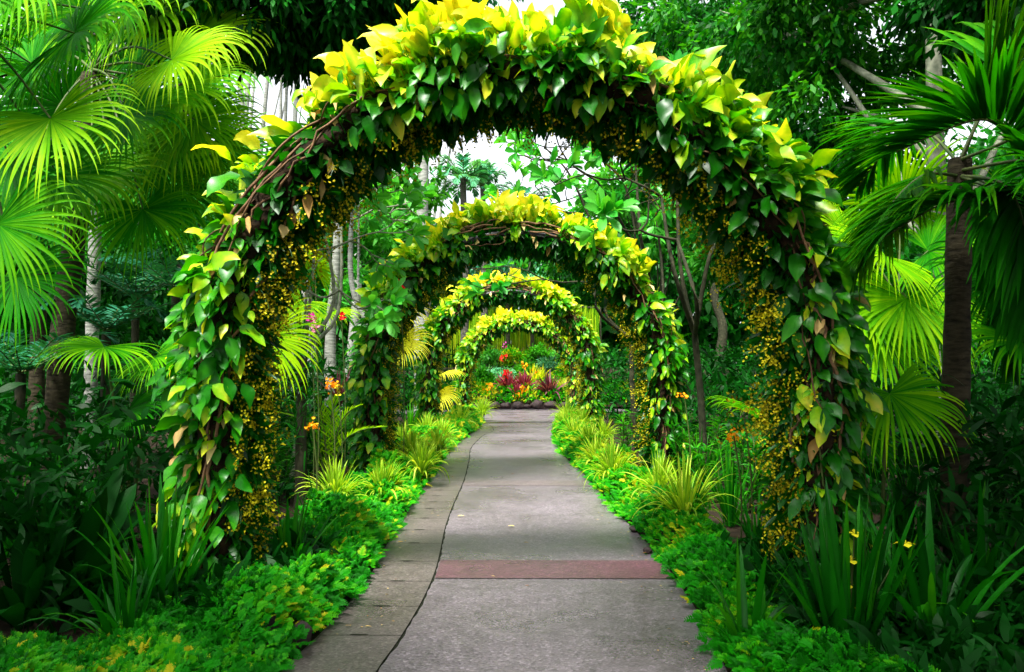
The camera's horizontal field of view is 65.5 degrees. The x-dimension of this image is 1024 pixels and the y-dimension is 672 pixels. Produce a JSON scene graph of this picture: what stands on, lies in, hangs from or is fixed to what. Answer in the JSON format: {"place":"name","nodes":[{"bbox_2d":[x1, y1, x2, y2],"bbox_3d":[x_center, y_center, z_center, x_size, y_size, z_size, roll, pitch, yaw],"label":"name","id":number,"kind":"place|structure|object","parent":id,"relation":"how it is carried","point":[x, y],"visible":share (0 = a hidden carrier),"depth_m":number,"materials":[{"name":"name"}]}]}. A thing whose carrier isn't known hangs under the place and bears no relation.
{"place":"outdoors","nodes":[
{"label":"outdoors","id":0,"kind":"place"},
{"bbox_2d":[295,454,371,499],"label":"striped grass","id":1,"kind":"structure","parent":0,"point":[333,480],"depth_m":7.88,"materials":[{"name":"green plant"}]},
{"bbox_2d":[420,425,461,454],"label":"striped grass","id":2,"kind":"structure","parent":0,"point":[440,445],"depth_m":12.52,"materials":[{"name":"green plant"}]},
{"bbox_2d":[125,367,762,406],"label":"planting bank","id":3,"kind":"structure","parent":0,"point":[529,402],"depth_m":32.23,"materials":[{"name":"plant"}]},
{"bbox_2d":[476,343,502,369],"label":"shrub","id":4,"kind":"object","parent":3,"relation":"on","point":[490,356],"visible":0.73,"depth_m":39.81,"materials":[{"name":"green plant"}]},
{"bbox_2d":[500,344,528,374],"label":"shrub","id":5,"kind":"object","parent":3,"relation":"on","point":[509,360],"visible":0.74,"depth_m":40.73,"materials":[{"name":"green plant"}]},
{"bbox_2d":[402,373,641,404],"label":"bank ground cover","id":6,"kind":"object","parent":3,"relation":"on","point":[479,383],"visible":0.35,"depth_m":32.07,"materials":[{"name":"green plant"}]},
{"bbox_2d":[525,342,552,365],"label":"shrub","id":7,"kind":"object","parent":3,"relation":"on","point":[539,351],"visible":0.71,"depth_m":40.88,"materials":[{"name":"green plant"}]},
{"bbox_2d":[532,369,566,397],"bbox_3d":[1.616,1.937,32.284,1.684,1.242,1.846,0,-3,1],"label":"cordyline","id":8,"kind":"object","parent":3,"relation":"on","point":[548,386],"visible":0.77,"depth_m":32.07,"materials":[{"name":"red plant"}]},
{"bbox_2d":[279,409,730,671],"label":"path","id":9,"kind":"structure","parent":0,"point":[535,625],"depth_m":5.23,"materials":[{"name":"concrete"}]},
{"bbox_2d":[463,480,591,485],"bbox_3d":[0.210,1.899,10.288,1.670,0.010,0.464,0,-3,1],"label":"path band","id":10,"kind":"object","parent":9,"relation":"on","point":[525,482],"visible":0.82,"depth_m":10.24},
{"bbox_2d":[435,560,670,577],"bbox_3d":[0.301,1.733,5.931,1.726,0.006,0.545,0,-3,1],"label":"path band","id":11,"kind":"object","parent":9,"relation":"on","point":[549,568],"visible":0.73,"depth_m":5.92,"materials":[{"name":"concrete"}]},
{"bbox_2d":[0,0,1015,362],"label":"sky","id":12,"kind":"structure","parent":0,"point":[482,151],"materials":[{"name":"white"}]},
{"bbox_2d":[0,407,1023,671],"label":"ground","id":13,"kind":"structure","parent":0,"point":[736,531],"depth_m":8.48,"materials":[{"name":"soil"}]},
{"bbox_2d":[0,328,119,497],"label":"fern","id":14,"kind":"object","parent":13,"relation":"on","point":[10,362],"visible":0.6,"depth_m":7.92,"materials":[{"name":"green plant"}]},
{"bbox_2d":[0,498,128,631],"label":"broad leaf plant","id":15,"kind":"object","parent":13,"relation":"on","point":[16,600],"visible":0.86,"depth_m":4.53,"materials":[{"name":"plant"}]},
{"bbox_2d":[0,464,152,610],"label":"broad leaf plant","id":16,"kind":"object","parent":13,"relation":"on","point":[113,503],"visible":0.46,"depth_m":4.98,"materials":[{"name":"plant"}]},
{"bbox_2d":[0,474,154,580],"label":"strap leaf plant","id":17,"kind":"object","parent":13,"relation":"on","point":[52,536],"visible":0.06,"depth_m":5.04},
{"bbox_2d":[0,0,165,356],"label":"fan palm","id":18,"kind":"object","parent":13,"relation":"on","point":[31,186],"visible":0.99,"depth_m":6.35,"materials":[{"name":"green plant"}]},
{"bbox_2d":[25,293,174,480],"bbox_3d":[-4.578,0.713,8.979,1.580,2.305,1.490,-3,-5,43],"label":"fern","id":19,"kind":"object","parent":13,"relation":"on","point":[91,314],"visible":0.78,"depth_m":8.98,"materials":[{"name":"green plant"}]},
{"bbox_2d":[33,336,177,552],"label":"fan palm","id":20,"kind":"object","parent":13,"relation":"on","point":[150,362],"visible":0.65,"depth_m":6.33,"materials":[{"name":"green plant"}]},
{"bbox_2d":[17,528,195,650],"bbox_3d":[-2.142,1.376,4.187,0.816,0.701,0.860,0,-3,1],"label":"strap leaf plant","id":21,"kind":"object","parent":13,"relation":"on","point":[129,606],"visible":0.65,"depth_m":4.19,"materials":[{"name":"plant"}]},
{"bbox_2d":[52,254,184,481],"bbox_3d":[-5.050,0.461,10.529,1.947,2.927,2.095,2,-4,-35],"label":"fern","id":22,"kind":"object","parent":13,"relation":"on","point":[127,289],"visible":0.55,"depth_m":10.45,"materials":[{"name":"green plant"}]},
{"bbox_2d":[0,96,268,329],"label":"broadleaf tree","id":23,"kind":"object","parent":13,"relation":"on","point":[157,295],"visible":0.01,"depth_m":26.47,"materials":[{"name":"green plant"}]},
{"bbox_2d":[2,11,272,468],"bbox_3d":[-5.873,-1.929,12.284,4.896,7.842,1.810,0,-3,1],"label":"fan palm","id":24,"kind":"object","parent":13,"relation":"on","point":[92,329],"visible":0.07,"depth_m":12.05,"materials":[{"name":"plant"}]},
{"bbox_2d":[0,0,280,482],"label":"fan palm","id":25,"kind":"object","parent":13,"relation":"on","point":[37,377],"visible":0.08,"depth_m":10.51,"materials":[{"name":"plant"}]},
{"bbox_2d":[0,0,286,511],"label":"fan palm","id":26,"kind":"object","parent":13,"relation":"on","point":[168,147],"visible":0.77,"depth_m":8.33,"materials":[{"name":"green plant"}]},
{"bbox_2d":[109,247,181,484],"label":"fern","id":27,"kind":"object","parent":13,"relation":"on","point":[157,273],"visible":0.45,"depth_m":9.65,"materials":[{"name":"green plant"}]},
{"bbox_2d":[72,472,227,600],"bbox_3d":[-2.075,1.247,4.627,0.828,0.858,0.796,2,-4,-33],"label":"strap leaf plant","id":28,"kind":"object","parent":13,"relation":"on","point":[152,554],"visible":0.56,"depth_m":4.65,"materials":[{"name":"plant"}]},
{"bbox_2d":[0,336,457,637],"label":"undergrowth","id":29,"kind":"object","parent":13,"relation":"on","point":[34,450],"visible":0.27,"depth_m":5.68,"materials":[{"name":"green plant"}]},
{"bbox_2d":[0,403,484,671],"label":"ground cover","id":30,"kind":"object","parent":13,"relation":"on","point":[159,639],"visible":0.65,"depth_m":4.34,"materials":[{"name":"green plant"}]},
{"bbox_2d":[0,0,485,158],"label":"overhanging tree","id":31,"kind":"object","parent":13,"relation":"on","point":[315,28],"visible":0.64,"depth_m":8.72,"materials":[{"name":"green plant"}]},
{"bbox_2d":[263,421,291,501],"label":"upright orchid","id":32,"kind":"object","parent":13,"relation":"on","point":[277,466],"visible":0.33,"depth_m":9.06,"materials":[{"name":"green plant"}]},
{"bbox_2d":[269,438,294,493],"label":"upright orchid","id":33,"kind":"object","parent":13,"relation":"on","point":[288,463],"visible":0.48,"depth_m":9.54,"materials":[{"name":"green plant"}]},
{"bbox_2d":[265,298,329,508],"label":"fan palm","id":34,"kind":"object","parent":13,"relation":"on","point":[290,346],"visible":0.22,"depth_m":6.62,"materials":[{"name":"green plant"}]},
{"bbox_2d":[275,307,330,507],"bbox_3d":[-2.282,0.756,8.662,0.617,2.194,0.774,0,-3,1],"label":"mossy post","id":35,"kind":"object","parent":13,"relation":"on","point":[300,438],"visible":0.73,"depth_m":8.63,"materials":[{"name":"green plant"}]},
{"bbox_2d":[267,485,341,560],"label":"strap leaf plant","id":36,"kind":"object","parent":13,"relation":"on","point":[285,535],"visible":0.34,"depth_m":5.66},
{"bbox_2d":[285,247,361,422],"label":"fan palm","id":37,"kind":"object","parent":13,"relation":"on","point":[323,278],"visible":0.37,"depth_m":13.30,"materials":[{"name":"green plant"}]},
{"bbox_2d":[276,389,387,487],"bbox_3d":[-2.010,1.172,8.911,1.261,1.186,0.313,0,-3,1],"label":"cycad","id":38,"kind":"object","parent":13,"relation":"on","point":[330,423],"visible":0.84,"depth_m":8.91,"materials":[{"name":"green plant"}]},
{"bbox_2d":[324,222,339,422],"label":"pale tree","id":39,"kind":"object","parent":13,"relation":"on","point":[330,345],"visible":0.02,"depth_m":14.96,"materials":[{"name":"grey plant"}]},
{"bbox_2d":[341,231,361,410],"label":"pale tree","id":40,"kind":"object","parent":13,"relation":"on","point":[355,320],"visible":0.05,"depth_m":26.99,"materials":[{"name":"grey plant"}]},
{"bbox_2d":[294,182,411,343],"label":"tree","id":41,"kind":"object","parent":13,"relation":"on","point":[372,247],"visible":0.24,"depth_m":18.65,"materials":[{"name":"green plant"}]},
{"bbox_2d":[281,117,438,485],"bbox_3d":[-2.000,-0.399,10.710,2.034,4.795,3.070,0,-3,1],"label":"frangipani tree","id":42,"kind":"object","parent":13,"relation":"on","point":[388,315],"visible":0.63,"depth_m":10.23,"materials":[{"name":"green plant"}]},
{"bbox_2d":[281,414,492,671],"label":"path border","id":43,"kind":"object","parent":13,"relation":"on","point":[404,578],"visible":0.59,"depth_m":5.33,"materials":[{"name":"concrete"}]},
{"bbox_2d":[358,458,416,499],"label":"striped grass","id":44,"kind":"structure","parent":13,"relation":"on","point":[383,473],"depth_m":8.28,"materials":[{"name":"green plant"}]},
{"bbox_2d":[325,163,459,409],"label":"broadleaf tree","id":45,"kind":"object","parent":13,"relation":"on","point":[434,202],"visible":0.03,"depth_m":30.18,"materials":[{"name":"green plant"}]},
{"bbox_2d":[347,147,441,441],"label":"pale tree","id":46,"kind":"object","parent":13,"relation":"on","point":[354,295],"visible":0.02,"depth_m":16.18,"materials":[{"name":"grey plant"}]},
{"bbox_2d":[369,271,435,369],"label":"fan palm","id":47,"kind":"object","parent":13,"relation":"on","point":[414,344],"visible":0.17,"depth_m":16.91,"materials":[{"name":"yellow plant"}]},
{"bbox_2d":[397,424,435,454],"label":"striped grass","id":48,"kind":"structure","parent":13,"relation":"on","point":[411,440],"depth_m":11.71,"materials":[{"name":"green plant"}]},
{"bbox_2d":[390,436,449,481],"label":"striped grass","id":49,"kind":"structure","parent":13,"relation":"on","point":[423,460],"depth_m":9.93,"materials":[{"name":"green plant"}]},
{"bbox_2d":[414,157,428,411],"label":"pale tree","id":50,"kind":"object","parent":13,"relation":"on","point":[423,174],"visible":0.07,"depth_m":26.11,"materials":[{"name":"grey plant"}]},
{"bbox_2d":[439,370,465,410],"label":"fan palm","id":51,"kind":"object","parent":13,"relation":"on","point":[447,392],"visible":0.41,"depth_m":23.35,"materials":[{"name":"yellow plant"}]},
{"bbox_2d":[429,151,497,348],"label":"tall palm","id":52,"kind":"object","parent":13,"relation":"on","point":[462,182],"visible":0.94,"depth_m":36.28,"materials":[{"name":"green plant"}]},
{"bbox_2d":[457,158,509,349],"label":"tall palm","id":53,"kind":"object","parent":13,"relation":"on","point":[481,186],"visible":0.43,"depth_m":42.33,"materials":[{"name":"green plant"}]},
{"bbox_2d":[435,213,565,355],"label":"broadleaf tree","id":54,"kind":"object","parent":13,"relation":"on","point":[503,269],"visible":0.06,"depth_m":45.44,"materials":[{"name":"green plant"}]},
{"bbox_2d":[443,304,601,367],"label":"weeping creeper","id":55,"kind":"object","parent":54,"relation":"hanging from","point":[519,341],"visible":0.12,"depth_m":44.35,"materials":[{"name":"green plant"}]},
{"bbox_2d":[423,289,595,415],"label":"garden arch","id":56,"kind":"structure","parent":13,"relation":"on","point":[589,370],"depth_m":20.17,"materials":[{"name":"plant"}]},
{"bbox_2d":[409,270,519,425],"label":"climbing vine","id":57,"kind":"object","parent":56,"relation":"attached to","point":[422,368],"visible":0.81,"depth_m":20.18,"materials":[{"name":"green plant"}]},
{"bbox_2d":[425,293,509,421],"bbox_3d":[-1.140,0.595,20.341,2.263,3.505,0.783,0,-3,1],"label":"flowering orchid","id":58,"kind":"object","parent":56,"relation":"attached to","point":[441,365],"visible":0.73,"depth_m":20.31,"materials":[{"name":"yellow plant"}]},
{"bbox_2d":[507,292,591,425],"bbox_3d":[0.972,0.590,20.349,2.294,3.550,0.735,0,-3,1],"label":"flowering orchid","id":59,"kind":"object","parent":56,"relation":"attached to","point":[576,364],"visible":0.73,"depth_m":20.27,"materials":[{"name":"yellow plant"}]},
{"bbox_2d":[506,267,608,427],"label":"climbing vine","id":60,"kind":"object","parent":56,"relation":"attached to","point":[559,296],"visible":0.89,"depth_m":20.18,"materials":[{"name":"green plant"}]},
{"bbox_2d":[0,77,1023,420],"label":"woodland","id":61,"kind":"object","parent":13,"relation":"on","point":[152,329],"visible":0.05,"depth_m":49.84,"materials":[{"name":"green plant"}]},
{"bbox_2d":[363,229,672,463],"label":"garden arch","id":62,"kind":"structure","parent":13,"relation":"on","point":[655,335],"depth_m":11.14,"materials":[{"name":"plant"}]},
{"bbox_2d":[338,189,527,475],"bbox_3d":[-1.097,0.022,11.401,2.818,4.181,1.302,0,-3,1],"label":"climbing vine","id":63,"kind":"object","parent":62,"relation":"attached to","point":[504,212],"visible":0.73,"depth_m":11.19,"materials":[{"name":"green plant"}]},
{"bbox_2d":[367,230,521,462],"bbox_3d":[-0.931,0.282,11.343,2.297,3.519,0.733,0,-3,1],"label":"flowering orchid","id":64,"kind":"object","parent":62,"relation":"attached to","point":[389,443],"visible":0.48,"depth_m":11.31,"materials":[{"name":"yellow plant"}]},
{"bbox_2d":[512,226,670,467],"bbox_3d":[1.116,0.259,11.346,2.231,3.564,0.725,0,-3,1],"label":"flowering orchid","id":65,"kind":"object","parent":62,"relation":"attached to","point":[634,350],"visible":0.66,"depth_m":11.27,"materials":[{"name":"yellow plant"}]},
{"bbox_2d":[514,190,689,477],"bbox_3d":[1.254,0.036,11.425,2.684,4.186,1.254,0,-3,1],"label":"climbing vine","id":66,"kind":"object","parent":62,"relation":"attached to","point":[627,256],"visible":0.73,"depth_m":11.18,"materials":[{"name":"green plant"}]},
{"bbox_2d":[197,56,840,559],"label":"garden arch","id":67,"kind":"structure","parent":13,"relation":"on","point":[771,224],"depth_m":5.29,"materials":[{"name":"plant"}]},
{"bbox_2d":[145,0,530,578],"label":"climbing vine","id":68,"kind":"object","parent":67,"relation":"attached to","point":[422,38],"visible":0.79,"depth_m":5.27,"materials":[{"name":"green plant"}]},
{"bbox_2d":[198,59,522,564],"bbox_3d":[-1.018,-0.028,5.467,2.217,3.645,0.730,0,-3,1],"label":"flowering orchid","id":69,"kind":"object","parent":67,"relation":"attached to","point":[260,493],"visible":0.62,"depth_m":5.41,"materials":[{"name":"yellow plant"}]},
{"bbox_2d":[504,77,846,564],"bbox_3d":[1.055,-0.009,5.450,2.231,3.665,0.765,0,-3,1],"label":"flowering orchid","id":70,"kind":"object","parent":67,"relation":"attached to","point":[776,351],"visible":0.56,"depth_m":5.38,"materials":[{"name":"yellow plant"}]},
{"bbox_2d":[505,0,889,600],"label":"climbing vine","id":71,"kind":"object","parent":67,"relation":"attached to","point":[582,38],"visible":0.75,"depth_m":5.25,"materials":[{"name":"green plant"}]},
{"bbox_2d":[461,320,578,406],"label":"garden arch","id":72,"kind":"structure","parent":13,"relation":"on","point":[491,331],"depth_m":29.06,"materials":[{"name":"plant"}]},
{"bbox_2d":[451,306,522,405],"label":"climbing vine","id":73,"kind":"object","parent":72,"relation":"attached to","point":[485,323],"visible":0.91,"depth_m":29.06,"materials":[{"name":"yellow plant"}]},
{"bbox_2d":[515,310,580,406],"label":"climbing vine","id":74,"kind":"object","parent":72,"relation":"attached to","point":[538,318],"visible":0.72,"depth_m":29.03,"materials":[{"name":"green plant"}]},
{"bbox_2d":[456,136,679,453],"bbox_3d":[1.327,-1.016,14.060,4.359,6.244,3.833,2,-4,-35],"label":"frangipani tree","id":75,"kind":"object","parent":13,"relation":"on","point":[476,286],"visible":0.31,"depth_m":13.96,"materials":[{"name":"green plant"}]},
{"bbox_2d":[572,433,608,465],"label":"striped grass","id":76,"kind":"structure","parent":13,"relation":"on","point":[593,449],"depth_m":10.98,"materials":[{"name":"green plant"}]},
{"bbox_2d":[480,126,711,438],"bbox_3d":[1.244,-1.986,16.891,4.436,8.427,4.601,-3,-4,39],"label":"frangipani tree","id":77,"kind":"object","parent":13,"relation":"on","point":[491,189],"visible":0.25,"depth_m":17.11,"materials":[{"name":"green plant"}]},
{"bbox_2d":[576,436,646,484],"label":"striped grass","id":78,"kind":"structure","parent":13,"relation":"on","point":[615,462],"depth_m":9.50,"materials":[{"name":"green plant"}]},
{"bbox_2d":[611,409,635,449],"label":"upright orchid","id":79,"kind":"object","parent":13,"relation":"on","point":[622,417],"visible":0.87,"depth_m":13.95,"materials":[{"name":"green plant"}]},
{"bbox_2d":[513,174,747,316],"bbox_3d":[5.079,-2.396,33.222,13.401,10.984,7.294,-3,-4,41],"label":"broadleaf tree","id":80,"kind":"object","parent":13,"relation":"on","point":[579,289],"visible":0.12,"depth_m":31.61,"materials":[{"name":"green plant"}]},
{"bbox_2d":[559,159,733,309],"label":"tree","id":81,"kind":"object","parent":13,"relation":"on","point":[696,265],"visible":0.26,"depth_m":18.92,"materials":[{"name":"green plant"}]},
{"bbox_2d":[620,447,681,497],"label":"striped grass","id":82,"kind":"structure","parent":13,"relation":"on","point":[658,469],"depth_m":8.31,"materials":[{"name":"green plant"}]},
{"bbox_2d":[527,49,807,494],"bbox_3d":[1.880,-0.853,9.425,3.425,5.562,2.548,0,-3,1],"label":"frangipani tree","id":83,"kind":"object","parent":13,"relation":"on","point":[600,204],"visible":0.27,"depth_m":9.32,"materials":[{"name":"green plant"}]},
{"bbox_2d":[663,423,697,478],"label":"upright orchid","id":84,"kind":"object","parent":13,"relation":"on","point":[671,426],"visible":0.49,"depth_m":10.62,"materials":[{"name":"green plant"}]},
{"bbox_2d":[617,0,746,372],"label":"broadleaf tree","id":85,"kind":"object","parent":13,"relation":"on","point":[714,295],"visible":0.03,"depth_m":41.93,"materials":[{"name":"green plant"}]},
{"bbox_2d":[631,453,743,527],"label":"striped grass","id":86,"kind":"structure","parent":13,"relation":"on","point":[683,486],"depth_m":7.01,"materials":[{"name":"green plant"}]},
{"bbox_2d":[655,428,730,486],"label":"strap leaf plant","id":87,"kind":"object","parent":13,"relation":"on","point":[710,458],"visible":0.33,"depth_m":9.31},
{"bbox_2d":[675,437,731,501],"bbox_3d":[2.184,1.510,8.978,0.609,0.715,0.486,-2,-4,28],"label":"upright orchid","id":88,"kind":"object","parent":13,"relation":"on","point":[705,448],"visible":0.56,"depth_m":9.01,"materials":[{"name":"green plant"}]},
{"bbox_2d":[681,437,763,526],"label":"strap leaf plant","id":89,"kind":"object","parent":13,"relation":"on","point":[730,489],"visible":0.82,"depth_m":7.59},
{"bbox_2d":[707,431,769,511],"bbox_3d":[2.454,1.420,8.367,0.762,0.844,0.705,0,-3,1],"label":"upright orchid","id":90,"kind":"object","parent":13,"relation":"on","point":[742,447],"visible":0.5,"depth_m":8.43,"materials":[{"name":"green plant"}]},
{"bbox_2d":[717,384,760,539],"bbox_3d":[1.864,1.072,6.338,0.442,1.387,0.310,2,-4,-25],"label":"orchid spray","id":91,"kind":"object","parent":13,"relation":"on","point":[731,424],"visible":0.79,"depth_m":6.34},
{"bbox_2d":[550,404,940,671],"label":"ground cover","id":92,"kind":"object","parent":13,"relation":"on","point":[778,644],"visible":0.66,"depth_m":4.93,"materials":[{"name":"green plant"}]},
{"bbox_2d":[729,487,771,541],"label":"strap leaf plant","id":93,"kind":"object","parent":13,"relation":"on","point":[746,527],"visible":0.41,"depth_m":7.00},
{"bbox_2d":[629,0,883,282],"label":"broadleaf tree","id":94,"kind":"object","parent":13,"relation":"on","point":[694,13],"visible":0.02,"depth_m":18.56,"materials":[{"name":"green plant"}]},
{"bbox_2d":[698,539,821,651],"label":"strap leaf plant","id":95,"kind":"object","parent":13,"relation":"on","point":[759,612],"visible":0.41,"depth_m":4.13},
{"bbox_2d":[599,338,1023,671],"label":"undergrowth","id":96,"kind":"object","parent":13,"relation":"on","point":[970,646],"visible":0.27,"depth_m":5.14,"materials":[{"name":"green plant"}]},
{"bbox_2d":[628,0,1023,472],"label":"broadleaf tree","id":97,"kind":"object","parent":13,"relation":"on","point":[821,47],"visible":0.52,"depth_m":12.72,"materials":[{"name":"green plant"}]},
{"bbox_2d":[752,476,931,634],"bbox_3d":[1.613,1.184,4.016,0.832,0.912,0.630,-1,-4,18],"label":"strap leaf plant","id":98,"kind":"object","parent":13,"relation":"on","point":[843,577],"visible":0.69,"depth_m":3.90,"materials":[{"name":"plant"}]},
{"bbox_2d":[706,363,980,538],"bbox_3d":[2.342,1.007,6.297,1.058,1.554,2.597,1,-4,-16],"label":"fan palm","id":99,"kind":"object","parent":13,"relation":"on","point":[922,399],"visible":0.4,"depth_m":5.38,"materials":[{"name":"green plant"}]},
{"bbox_2d":[780,506,977,632],"bbox_3d":[2.084,1.324,4.501,1.069,0.799,0.895,-2,-4,35],"label":"strap leaf plant","id":100,"kind":"object","parent":13,"relation":"on","point":[910,552],"visible":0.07,"depth_m":4.47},
{"bbox_2d":[820,136,994,485],"bbox_3d":[4.325,-0.189,9.092,2.453,4.105,2.115,-1,-4,24],"label":"fan palm","id":101,"kind":"object","parent":13,"relation":"on","point":[899,323],"visible":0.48,"depth_m":8.73,"materials":[{"name":"green plant"}]},
{"bbox_2d":[816,0,1023,567],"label":"feather palm","id":102,"kind":"object","parent":13,"relation":"on","point":[996,252],"visible":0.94,"depth_m":5.15,"materials":[{"name":"green plant"}]},
{"bbox_2d":[868,458,989,564],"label":"strap leaf plant","id":103,"kind":"object","parent":13,"relation":"on","point":[898,509],"visible":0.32,"depth_m":6.07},
{"bbox_2d":[860,486,1023,645],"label":"strap leaf plant","id":104,"kind":"object","parent":13,"relation":"on","point":[923,597],"visible":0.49,"depth_m":3.99,"materials":[{"name":"plant"}]},
{"bbox_2d":[876,0,1023,103],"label":"broadleaf tree","id":105,"kind":"object","parent":13,"relation":"on","point":[946,15],"visible":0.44,"depth_m":9.50,"materials":[{"name":"green plant"}]},
{"bbox_2d":[884,479,1023,603],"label":"strap leaf plant","id":106,"kind":"object","parent":13,"relation":"on","point":[988,560],"visible":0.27,"depth_m":4.83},
{"bbox_2d":[915,206,1023,388],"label":"fan palm","id":107,"kind":"object","parent":13,"relation":"on","point":[988,332],"visible":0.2,"depth_m":6.26,"materials":[{"name":"green plant"}]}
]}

